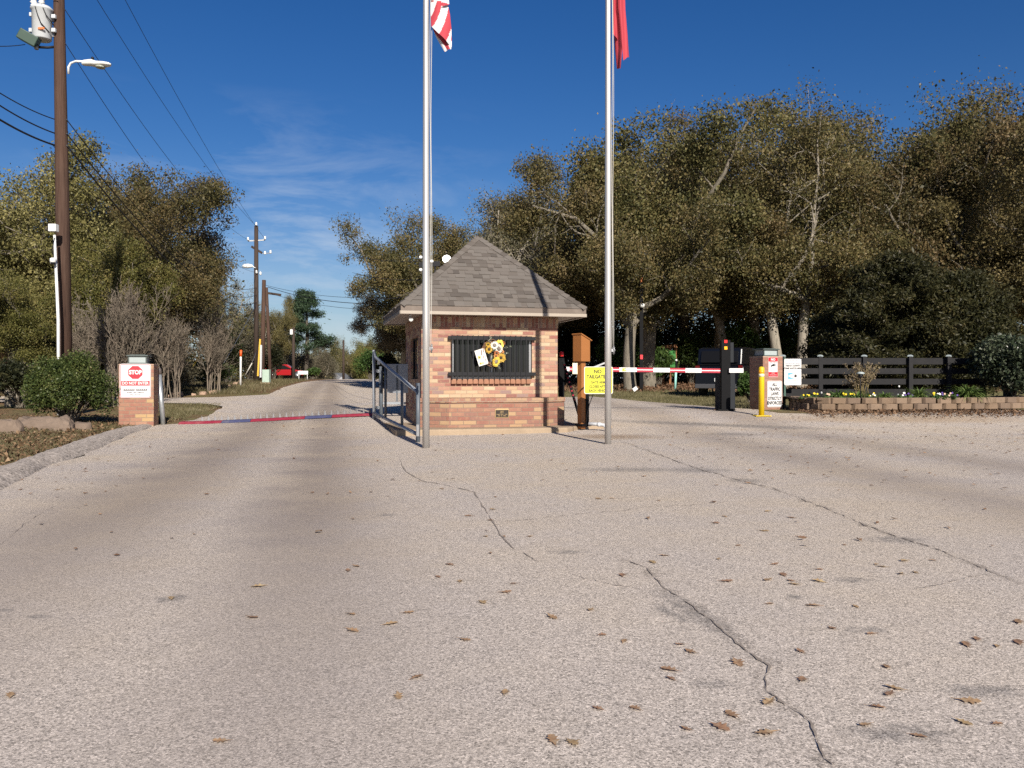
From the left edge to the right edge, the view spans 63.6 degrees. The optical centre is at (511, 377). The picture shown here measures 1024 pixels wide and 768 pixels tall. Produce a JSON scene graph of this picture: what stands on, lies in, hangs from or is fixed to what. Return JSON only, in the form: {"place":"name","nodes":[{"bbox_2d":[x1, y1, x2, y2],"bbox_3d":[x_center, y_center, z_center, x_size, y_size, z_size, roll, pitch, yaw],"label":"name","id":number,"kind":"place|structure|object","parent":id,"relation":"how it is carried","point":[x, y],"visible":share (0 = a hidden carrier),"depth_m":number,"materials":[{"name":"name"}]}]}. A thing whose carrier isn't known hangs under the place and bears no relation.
{"place":"outdoors","nodes":[
{"label":"outdoors","id":0,"kind":"place"},
{"bbox_2d":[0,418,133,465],"bbox_3d":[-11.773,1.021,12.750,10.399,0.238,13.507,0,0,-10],"label":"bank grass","id":1,"kind":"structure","parent":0,"point":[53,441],"depth_m":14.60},
{"bbox_2d":[162,378,309,394],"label":"roadside grass","id":2,"kind":"structure","parent":0,"point":[199,387],"depth_m":43.49,"materials":[{"name":"plant"}]},
{"bbox_2d":[0,379,1023,767],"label":"road","id":3,"kind":"structure","parent":0,"point":[112,659],"depth_m":4.20,"materials":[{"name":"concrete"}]},
{"bbox_2d":[179,408,371,423],"bbox_3d":[-5.515,0.900,19.389,4.465,0.374,0.400,0,0,-2],"label":"spike strip","id":4,"kind":"object","parent":3,"relation":"on","point":[273,418],"visible":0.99,"depth_m":19.28,"materials":[{"name":"red paint"}]},
{"bbox_2d":[353,348,383,379],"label":"roadside bush","id":5,"kind":"object","parent":3,"relation":"on","point":[361,363],"visible":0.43,"depth_m":61.74,"materials":[{"name":"green plant"}]},
{"bbox_2d":[376,364,407,417],"bbox_3d":[-2.732,0.420,18.852,0.767,1.459,0.185,0,0,0],"label":"sign frame","id":6,"kind":"object","parent":3,"relation":"on","point":[393,383],"visible":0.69,"depth_m":18.83,"materials":[{"name":"blue paint"}]},
{"bbox_2d":[372,350,419,441],"bbox_3d":[-2.343,0.288,16.376,0.115,1.823,4.963,0,0,-18],"label":"pipe railing","id":7,"kind":"object","parent":3,"relation":"on","point":[416,390],"visible":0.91,"depth_m":16.51,"materials":[{"name":"metal"}]},
{"bbox_2d":[422,0,432,447],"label":"flagpole","id":8,"kind":"object","parent":3,"relation":"on","point":[426,349],"visible":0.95,"depth_m":12.83,"materials":[{"name":"metal"}]},
{"bbox_2d":[431,0,451,51],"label":"flag","id":9,"kind":"object","parent":8,"relation":"hanging from","point":[440,21],"visible":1,"depth_m":12.83,"materials":[{"name":"red fabric"}]},
{"bbox_2d":[18,408,1023,554],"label":"leaf litter","id":10,"kind":"object","parent":3,"relation":"on","point":[648,517],"visible":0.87,"depth_m":11.09,"materials":[{"name":"brown plant"}]},
{"bbox_2d":[559,351,576,411],"bbox_3d":[1.204,0.260,17.842,0.248,1.681,1.085,0,0,-19],"label":"gate post","id":11,"kind":"object","parent":3,"relation":"on","point":[562,367],"visible":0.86,"depth_m":18.24,"materials":[{"name":"metal"}]},
{"bbox_2d":[572,333,591,428],"bbox_3d":[1.422,0.071,16.756,0.300,1.929,0.280,0,0,-39],"label":"kiosk post","id":12,"kind":"object","parent":3,"relation":"on","point":[581,349],"visible":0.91,"depth_m":16.70,"materials":[{"name":"orange wood"}]},
{"bbox_2d":[584,362,612,422],"bbox_3d":[1.623,0.289,15.941,0.570,1.221,0.692,0,0,-4],"label":"tailgating sign","id":13,"kind":"object","parent":3,"relation":"on","point":[594,379],"visible":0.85,"depth_m":15.59,"materials":[{"name":"yellow metal"}]},
{"bbox_2d":[605,0,614,443],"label":"flagpole","id":14,"kind":"object","parent":3,"relation":"on","point":[608,172],"visible":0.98,"depth_m":13.61,"materials":[{"name":"metal"}]},
{"bbox_2d":[613,0,628,68],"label":"flag","id":15,"kind":"object","parent":14,"relation":"hanging from","point":[620,30],"visible":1,"depth_m":13.63,"materials":[{"name":"red fabric"}]},
{"bbox_2d":[628,560,834,764],"bbox_3d":[0.855,1.095,3.692,0.160,0.001,2.721,0,0,-5],"label":"road crack","id":16,"kind":"object","parent":3,"relation":"on","point":[780,700],"visible":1,"depth_m":3.14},
{"bbox_2d":[798,408,1023,418],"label":"leaf drift","id":17,"kind":"object","parent":3,"relation":"on","point":[874,412],"visible":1,"depth_m":19.55,"materials":[{"name":"plant"}]},
{"bbox_2d":[0,378,1023,464],"bbox_3d":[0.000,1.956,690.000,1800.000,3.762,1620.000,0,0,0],"label":"ground","id":18,"kind":"structure","parent":0,"point":[12,411],"depth_m":25.53,"materials":[{"name":"soil"}]},
{"bbox_2d":[0,419,23,433],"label":"rock","id":19,"kind":"object","parent":18,"relation":"on","point":[7,425],"visible":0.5,"depth_m":15.21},
{"bbox_2d":[0,358,36,407],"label":"leafy shrub","id":20,"kind":"object","parent":18,"relation":"on","point":[12,372],"visible":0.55,"depth_m":24.88,"materials":[{"name":"green plant"}]},
{"bbox_2d":[0,265,56,406],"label":"oak tree","id":21,"kind":"object","parent":18,"relation":"on","point":[23,326],"visible":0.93,"depth_m":26.67,"materials":[{"name":"green plant"}]},
{"bbox_2d":[0,185,85,280],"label":"oak tree","id":22,"kind":"object","parent":18,"relation":"on","point":[9,202],"visible":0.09,"depth_m":34.36,"materials":[{"name":"green plant"}]},
{"bbox_2d":[18,415,75,431],"bbox_3d":[-9.306,0.936,16.501,1.230,0.383,0.726,0,0,3],"label":"rock","id":23,"kind":"object","parent":18,"relation":"on","point":[54,423],"visible":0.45,"depth_m":16.22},
{"bbox_2d":[48,224,59,414],"bbox_3d":[-11.410,-1.443,20.534,0.265,4.767,0.292,0,0,0],"label":"camera pole","id":24,"kind":"object","parent":18,"relation":"on","point":[53,228],"visible":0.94,"depth_m":20.57,"materials":[{"name":"white plastic"}]},
{"bbox_2d":[53,0,72,361],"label":"utility pole","id":25,"kind":"object","parent":18,"relation":"on","point":[62,211],"visible":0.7,"depth_m":21.07,"materials":[{"name":"brown wood"}]},
{"bbox_2d":[16,28,53,49],"bbox_3d":[-12.011,-8.562,20.918,0.949,0.464,0.345,0,0,-19],"label":"floodlight","id":26,"kind":"object","parent":25,"relation":"attached to","point":[28,38],"visible":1,"depth_m":20.74,"materials":[{"name":"green metal"}]},
{"bbox_2d":[29,0,55,42],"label":"transformer","id":27,"kind":"object","parent":25,"relation":"attached to","point":[42,15],"visible":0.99,"depth_m":20.83,"materials":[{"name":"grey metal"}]},
{"bbox_2d":[66,145,256,304],"bbox_3d":[-14.683,-5.021,39.575,0.043,1.901,37.435,0,0,-10],"label":"power line","id":28,"kind":"object","parent":25,"relation":"attached to","point":[83,166],"visible":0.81,"depth_m":26.06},
{"bbox_2d":[19,349,119,422],"bbox_3d":[-9.534,0.187,17.875,1.752,1.621,1.818,0,0,24],"label":"round bush","id":29,"kind":"object","parent":18,"relation":"on","point":[62,385],"visible":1,"depth_m":17.47,"materials":[{"name":"green plant"}]},
{"bbox_2d":[0,424,151,489],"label":"kerb","id":30,"kind":"structure","parent":18,"relation":"on","point":[14,472],"depth_m":11.09,"materials":[{"name":"concrete"}]},
{"bbox_2d":[0,127,154,396],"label":"oak tree","id":31,"kind":"object","parent":18,"relation":"on","point":[31,246],"visible":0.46,"depth_m":32.75,"materials":[{"name":"green plant"}]},
{"bbox_2d":[72,292,109,402],"bbox_3d":[-15.005,-1.083,28.999,2.249,4.142,1.884,0,0,14],"label":"bare crape myrtle","id":32,"kind":"object","parent":18,"relation":"on","point":[80,328],"visible":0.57,"depth_m":28.65,"materials":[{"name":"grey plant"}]},
{"bbox_2d":[0,413,185,465],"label":"bank litter","id":33,"kind":"object","parent":18,"relation":"on","point":[6,456],"visible":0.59,"depth_m":14.73,"materials":[{"name":"brown plant"}]},
{"bbox_2d":[30,223,188,399],"bbox_3d":[-15.340,-2.349,31.277,5.468,7.030,4.756,0,0,13],"label":"oak tree","id":34,"kind":"object","parent":18,"relation":"on","point":[112,267],"visible":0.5,"depth_m":30.47,"materials":[{"name":"green plant"}]},
{"bbox_2d":[10,149,244,319],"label":"oak tree","id":35,"kind":"object","parent":18,"relation":"on","point":[213,197],"visible":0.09,"depth_m":42.11,"materials":[{"name":"green plant"}]},
{"bbox_2d":[81,277,178,406],"bbox_3d":[-12.514,-1.179,27.140,2.851,4.398,3.083,0,0,14],"label":"bare crape myrtle","id":36,"kind":"object","parent":18,"relation":"on","point":[121,336],"visible":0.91,"depth_m":26.71,"materials":[{"name":"grey plant"}]},
{"bbox_2d":[18,166,245,354],"bbox_3d":[-16.509,-4.171,36.951,8.265,10.510,8.470,0,0,20],"label":"oak tree","id":37,"kind":"object","parent":18,"relation":"on","point":[203,289],"visible":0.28,"depth_m":35.50,"materials":[{"name":"green plant"}]},
{"bbox_2d":[119,364,158,425],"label":"brick pillar","id":38,"kind":"structure","parent":18,"relation":"on","point":[135,411],"depth_m":18.35,"materials":[{"name":"brick"}]},
{"bbox_2d":[120,364,150,397],"bbox_3d":[-8.349,0.073,18.288,0.640,0.755,0.007,0,0,-14],"label":"stop sign","id":39,"kind":"object","parent":38,"relation":"attached to","point":[135,380],"visible":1,"depth_m":18.29,"materials":[{"name":"metal"}]},
{"bbox_2d":[0,267,331,379],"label":"woods","id":40,"kind":"object","parent":18,"relation":"on","point":[191,357],"visible":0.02,"depth_m":64.45,"materials":[{"name":"plant"}]},
{"bbox_2d":[143,307,197,397],"bbox_3d":[-13.840,-1.009,33.190,2.690,3.851,2.891,0,0,0],"label":"bare crape myrtle","id":41,"kind":"object","parent":18,"relation":"on","point":[176,345],"visible":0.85,"depth_m":32.88,"materials":[{"name":"grey plant"}]},
{"bbox_2d":[103,166,237,363],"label":"oak tree","id":42,"kind":"object","parent":18,"relation":"on","point":[210,238],"visible":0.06,"depth_m":46.58,"materials":[{"name":"green plant"}]},
{"bbox_2d":[150,354,202,392],"bbox_3d":[-15.582,-0.192,37.326,2.796,1.826,2.856,0,0,0],"label":"leafy shrub","id":43,"kind":"object","parent":18,"relation":"on","point":[186,374],"visible":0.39,"depth_m":37.23,"materials":[{"name":"green plant"}]},
{"bbox_2d":[159,402,221,422],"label":"verge grass","id":44,"kind":"structure","parent":18,"relation":"on","point":[177,414],"depth_m":24.67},
{"bbox_2d":[177,301,241,392],"bbox_3d":[-14.001,-1.383,38.080,2.509,4.350,2.838,0,0,32],"label":"bare crape myrtle","id":45,"kind":"object","parent":18,"relation":"on","point":[212,348],"visible":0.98,"depth_m":37.88,"materials":[{"name":"grey plant"}]},
{"bbox_2d":[191,358,236,385],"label":"leafy shrub","id":46,"kind":"object","parent":18,"relation":"on","point":[223,373],"visible":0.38,"depth_m":43.36,"materials":[{"name":"green plant"}]},
{"bbox_2d":[203,258,253,377],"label":"oak tree","id":47,"kind":"object","parent":18,"relation":"on","point":[245,332],"visible":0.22,"depth_m":69.07,"materials":[{"name":"green plant"}]},
{"bbox_2d":[216,324,246,382],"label":"roadside bush","id":48,"kind":"object","parent":18,"relation":"on","point":[234,352],"visible":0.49,"depth_m":51.83,"materials":[{"name":"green plant"}]},
{"bbox_2d":[238,333,267,379],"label":"roadside bush","id":49,"kind":"object","parent":18,"relation":"on","point":[249,356],"visible":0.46,"depth_m":59.57,"materials":[{"name":"green plant"}]},
{"bbox_2d":[247,222,271,380],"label":"utility pole","id":50,"kind":"object","parent":18,"relation":"on","point":[256,305],"visible":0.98,"depth_m":57.87,"materials":[{"name":"brown wood"}]},
{"bbox_2d":[257,280,265,380],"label":"utility pole","id":51,"kind":"object","parent":18,"relation":"on","point":[261,358],"visible":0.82,"depth_m":53.88,"materials":[{"name":"brown wood"}]},
{"bbox_2d":[266,287,280,379],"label":"utility pole","id":52,"kind":"object","parent":18,"relation":"on","point":[268,334],"visible":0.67,"depth_m":59.91,"materials":[{"name":"brown wood"}]},
{"bbox_2d":[265,342,283,378],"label":"roadside bush","id":53,"kind":"object","parent":18,"relation":"on","point":[277,359],"visible":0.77,"depth_m":61.66,"materials":[{"name":"green plant"}]},
{"bbox_2d":[247,295,302,378],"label":"oak tree","id":54,"kind":"object","parent":18,"relation":"on","point":[280,335],"visible":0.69,"depth_m":83.48,"materials":[{"name":"green plant"}]},
{"bbox_2d":[277,338,314,378],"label":"bare oak","id":55,"kind":"object","parent":18,"relation":"on","point":[288,361],"visible":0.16,"depth_m":99.47,"materials":[{"name":"brown plant"}]},
{"bbox_2d":[284,287,339,378],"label":"pine tree","id":56,"kind":"object","parent":18,"relation":"on","point":[304,311],"visible":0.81,"depth_m":91.40,"materials":[{"name":"green plant"}]},
{"bbox_2d":[296,345,338,378],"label":"oak tree","id":57,"kind":"object","parent":18,"relation":"on","point":[322,364],"visible":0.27,"depth_m":111.37,"materials":[{"name":"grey plant"}]},
{"bbox_2d":[328,334,365,375],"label":"oak tree","id":58,"kind":"object","parent":18,"relation":"on","point":[337,354],"visible":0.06,"depth_m":129.28,"materials":[{"name":"green plant"}]},
{"bbox_2d":[349,335,393,378],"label":"oak tree","id":59,"kind":"object","parent":18,"relation":"on","point":[358,352],"visible":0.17,"depth_m":116.26,"materials":[{"name":"green plant"}]},
{"bbox_2d":[346,291,405,363],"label":"oak tree","id":60,"kind":"object","parent":18,"relation":"on","point":[389,342],"visible":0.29,"depth_m":45.89,"materials":[{"name":"green plant"}]},
{"bbox_2d":[329,199,488,347],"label":"oak tree","id":61,"kind":"object","parent":18,"relation":"on","point":[407,274],"visible":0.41,"depth_m":41.22,"materials":[{"name":"green plant"}]},
{"bbox_2d":[416,206,498,258],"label":"oak tree","id":62,"kind":"object","parent":18,"relation":"on","point":[435,227],"visible":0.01,"depth_m":51.13,"materials":[{"name":"green plant"}]},
{"bbox_2d":[382,235,611,435],"bbox_3d":[-0.504,-0.948,18.103,4.520,4.396,4.320,0,0,-14],"label":"gatehouse","id":63,"kind":"object","parent":18,"relation":"on","point":[483,289],"visible":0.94,"depth_m":16.87,"materials":[{"name":"brick"}]},
{"bbox_2d":[453,336,530,378],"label":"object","id":64,"kind":"structure","parent":63,"relation":"in","point":[502,364],"depth_m":17.02,"materials":[{"name":"metal"}]},
{"bbox_2d":[481,335,511,366],"bbox_3d":[-0.307,-0.502,16.808,0.647,0.713,0.176,0,0,-14],"label":"wreath","id":65,"kind":"object","parent":63,"relation":"hanging from","point":[498,355],"visible":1,"depth_m":16.80,"materials":[{"name":"yellow plant"}]},
{"bbox_2d":[444,172,585,288],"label":"bare oak","id":66,"kind":"object","parent":18,"relation":"on","point":[520,253],"visible":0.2,"depth_m":43.75,"materials":[{"name":"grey plant"}]},
{"bbox_2d":[466,139,616,378],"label":"oak tree","id":67,"kind":"object","parent":18,"relation":"on","point":[558,173],"visible":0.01,"depth_m":51.58,"materials":[{"name":"green plant"}]},
{"bbox_2d":[474,183,622,334],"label":"oak tree","id":68,"kind":"object","parent":18,"relation":"on","point":[590,318],"visible":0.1,"depth_m":46.83,"materials":[{"name":"green plant"}]},
{"bbox_2d":[558,325,591,379],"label":"understory shrub","id":69,"kind":"object","parent":18,"relation":"on","point":[564,336],"visible":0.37,"depth_m":51.47,"materials":[{"name":"green plant"}]},
{"bbox_2d":[566,322,604,366],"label":"understory shrub","id":70,"kind":"object","parent":18,"relation":"on","point":[589,333],"visible":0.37,"depth_m":49.72,"materials":[{"name":"green plant"}]},
{"bbox_2d":[594,329,638,384],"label":"understory shrub","id":71,"kind":"object","parent":18,"relation":"on","point":[617,359],"visible":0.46,"depth_m":44.35,"materials":[{"name":"green plant"}]},
{"bbox_2d":[497,145,736,390],"bbox_3d":[5.437,-5.391,38.121,10.313,12.797,10.063,0,0,27],"label":"oak tree","id":72,"kind":"object","parent":18,"relation":"on","point":[587,262],"visible":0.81,"depth_m":36.59,"materials":[{"name":"green plant"}]},
{"bbox_2d":[639,249,647,389],"bbox_3d":[5.898,-2.536,36.907,0.429,6.458,0.388,0,0,0],"label":"light post","id":73,"kind":"object","parent":18,"relation":"on","point":[641,342],"visible":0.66,"depth_m":36.92,"materials":[{"name":"metal"}]},
{"bbox_2d":[566,340,742,410],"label":"barrier gate","id":74,"kind":"structure","parent":18,"relation":"on","point":[724,386],"depth_m":20.50,"materials":[{"name":"metal"}]},
{"bbox_2d":[638,345,679,384],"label":"understory shrub","id":75,"kind":"object","parent":18,"relation":"on","point":[663,356],"visible":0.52,"depth_m":43.81,"materials":[{"name":"green plant"}]},
{"bbox_2d":[561,128,770,372],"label":"oak tree","id":76,"kind":"object","parent":18,"relation":"on","point":[647,148],"depth_m":51.09,"materials":[{"name":"green plant"}]},
{"bbox_2d":[554,88,805,386],"bbox_3d":[8.004,-6.670,41.564,12.224,15.499,13.029,0,0,8],"label":"oak tree","id":77,"kind":"object","parent":18,"relation":"on","point":[695,157],"visible":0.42,"depth_m":37.93,"materials":[{"name":"green plant"}]},
{"bbox_2d":[623,134,753,379],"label":"oak tree","id":78,"kind":"object","parent":18,"relation":"on","point":[682,324],"depth_m":55.78,"materials":[{"name":"green plant"}]},
{"bbox_2d":[671,328,709,383],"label":"understory shrub","id":79,"kind":"object","parent":18,"relation":"on","point":[688,350],"visible":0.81,"depth_m":45.53,"materials":[{"name":"green plant"}]},
{"bbox_2d":[675,315,734,347],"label":"understory shrub","id":80,"kind":"object","parent":18,"relation":"on","point":[707,331],"visible":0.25,"depth_m":55.21,"materials":[{"name":"green plant"}]},
{"bbox_2d":[644,85,805,346],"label":"oak tree","id":81,"kind":"object","parent":18,"relation":"on","point":[778,220],"visible":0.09,"depth_m":42.32,"materials":[{"name":"green plant"}]},
{"bbox_2d":[695,347,754,395],"bbox_3d":[8.824,-0.237,32.969,1.886,1.850,4.690,0,0,28],"label":"parked suv","id":82,"kind":"object","parent":18,"relation":"on","point":[708,358],"visible":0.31,"depth_m":31.18,"materials":[{"name":"black metal"}]},
{"bbox_2d":[710,317,768,348],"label":"understory shrub","id":83,"kind":"object","parent":18,"relation":"on","point":[738,338],"visible":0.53,"depth_m":44.44,"materials":[{"name":"green plant"}]},
{"bbox_2d":[736,371,749,401],"bbox_3d":[7.655,0.284,26.501,0.873,1.052,0.918,0,0,0],"label":"understory shrub","id":84,"kind":"object","parent":18,"relation":"on","point":[743,384],"visible":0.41,"depth_m":26.45,"materials":[{"name":"green plant"}]},
{"bbox_2d":[750,356,782,409],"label":"brick pillar","id":85,"kind":"structure","parent":18,"relation":"on","point":[756,362],"depth_m":22.06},
{"bbox_2d":[767,381,781,406],"bbox_3d":[6.995,0.438,21.966,0.470,0.700,0.009,0,0,-18],"label":"traffic sign","id":86,"kind":"object","parent":85,"relation":"attached to","point":[774,393],"visible":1,"depth_m":21.96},
{"bbox_2d":[662,157,884,345],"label":"oak tree","id":87,"kind":"object","parent":18,"relation":"on","point":[755,323],"depth_m":48.93,"materials":[{"name":"green plant"}]},
{"bbox_2d":[558,378,998,391],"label":"woodland litter","id":88,"kind":"object","parent":18,"relation":"on","point":[677,389],"visible":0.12,"depth_m":40.20,"materials":[{"name":"brown plant"}]},
{"bbox_2d":[760,316,797,357],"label":"understory shrub","id":89,"kind":"object","parent":18,"relation":"on","point":[786,340],"visible":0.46,"depth_m":53.16,"materials":[{"name":"green plant"}]},
{"bbox_2d":[784,357,800,408],"bbox_3d":[7.643,0.307,22.469,0.468,1.714,0.052,0,0,3],"label":"warning sign","id":90,"kind":"object","parent":18,"relation":"on","point":[792,371],"visible":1,"depth_m":22.45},
{"bbox_2d":[563,308,1023,378],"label":"woods","id":91,"kind":"object","parent":18,"relation":"on","point":[668,335],"visible":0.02,"depth_m":64.42,"materials":[{"name":"plant"}]},
{"bbox_2d":[674,67,914,387],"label":"oak tree","id":92,"kind":"object","parent":18,"relation":"on","point":[767,295],"visible":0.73,"depth_m":40.06,"materials":[{"name":"green plant"}]},
{"bbox_2d":[791,296,879,388],"bbox_3d":[13.720,-1.271,34.014,4.268,4.291,4.282,0,0,0],"label":"cedar tree","id":93,"kind":"object","parent":18,"relation":"on","point":[825,318],"visible":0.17,"depth_m":33.58,"materials":[{"name":"green plant"}]},
{"bbox_2d":[739,96,982,329],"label":"oak tree","id":94,"kind":"object","parent":18,"relation":"on","point":[901,137],"visible":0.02,"depth_m":51.57,"materials":[{"name":"green plant"}]},
{"bbox_2d":[780,355,985,407],"bbox_3d":[10.308,0.191,22.975,5.734,1.656,0.278,0,0,0],"label":"board fence","id":95,"kind":"object","parent":18,"relation":"on","point":[820,361],"visible":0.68,"depth_m":22.93,"materials":[{"name":"wood"}]},
{"bbox_2d":[806,243,988,388],"bbox_3d":[14.129,-1.938,29.895,6.448,5.782,6.494,0,0,0],"label":"cedar tree","id":96,"kind":"object","parent":18,"relation":"on","point":[891,284],"visible":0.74,"depth_m":28.94,"materials":[{"name":"green plant"}]},
{"bbox_2d":[773,87,1023,324],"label":"oak tree","id":97,"kind":"object","parent":18,"relation":"on","point":[955,127],"visible":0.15,"depth_m":43.88,"materials":[{"name":"green plant"}]},
{"bbox_2d":[787,396,1023,412],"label":"retaining wall","id":98,"kind":"structure","parent":18,"relation":"on","point":[831,403],"depth_m":20.43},
{"bbox_2d":[816,55,1023,219],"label":"oak tree","id":99,"kind":"object","parent":18,"relation":"on","point":[988,100],"visible":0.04,"depth_m":48.00,"materials":[{"name":"green plant"}]},
{"bbox_2d":[817,65,1023,299],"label":"oak tree","id":100,"kind":"object","parent":18,"relation":"on","point":[1008,126],"visible":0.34,"depth_m":40.35,"materials":[{"name":"green plant"}]},
{"bbox_2d":[885,264,1023,395],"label":"cedar tree","id":101,"kind":"object","parent":18,"relation":"on","point":[994,318],"visible":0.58,"depth_m":28.04,"materials":[{"name":"green plant"}]},
{"bbox_2d":[892,121,1023,323],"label":"oak tree","id":102,"kind":"object","parent":18,"relation":"on","point":[1015,175],"visible":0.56,"depth_m":38.89,"materials":[{"name":"green plant"}]},
{"bbox_2d":[0,0,1023,378],"label":"sky","id":103,"kind":"structure","parent":0,"point":[313,109],"materials":[{"name":"blue"}]},
{"bbox_2d":[558,389,787,408],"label":"lawn grass","id":104,"kind":"structure","parent":0,"point":[695,401],"depth_m":30.93,"materials":[{"name":"plant"}]},
{"bbox_2d":[782,395,1023,400],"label":"flower bed ground","id":105,"kind":"structure","parent":0,"point":[785,397],"depth_m":21.98,"materials":[{"name":"soil"}]},
{"bbox_2d":[842,361,879,396],"bbox_3d":[9.069,0.013,21.406,0.999,1.042,0.690,0,0,0],"label":"tan shrub","id":106,"kind":"object","parent":105,"relation":"on","point":[867,375],"visible":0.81,"depth_m":21.34,"materials":[{"name":"beige plant"}]},
{"bbox_2d":[965,331,1023,396],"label":"broad bush","id":107,"kind":"object","parent":105,"relation":"on","point":[999,358],"visible":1,"depth_m":21.48,"materials":[{"name":"green plant"}]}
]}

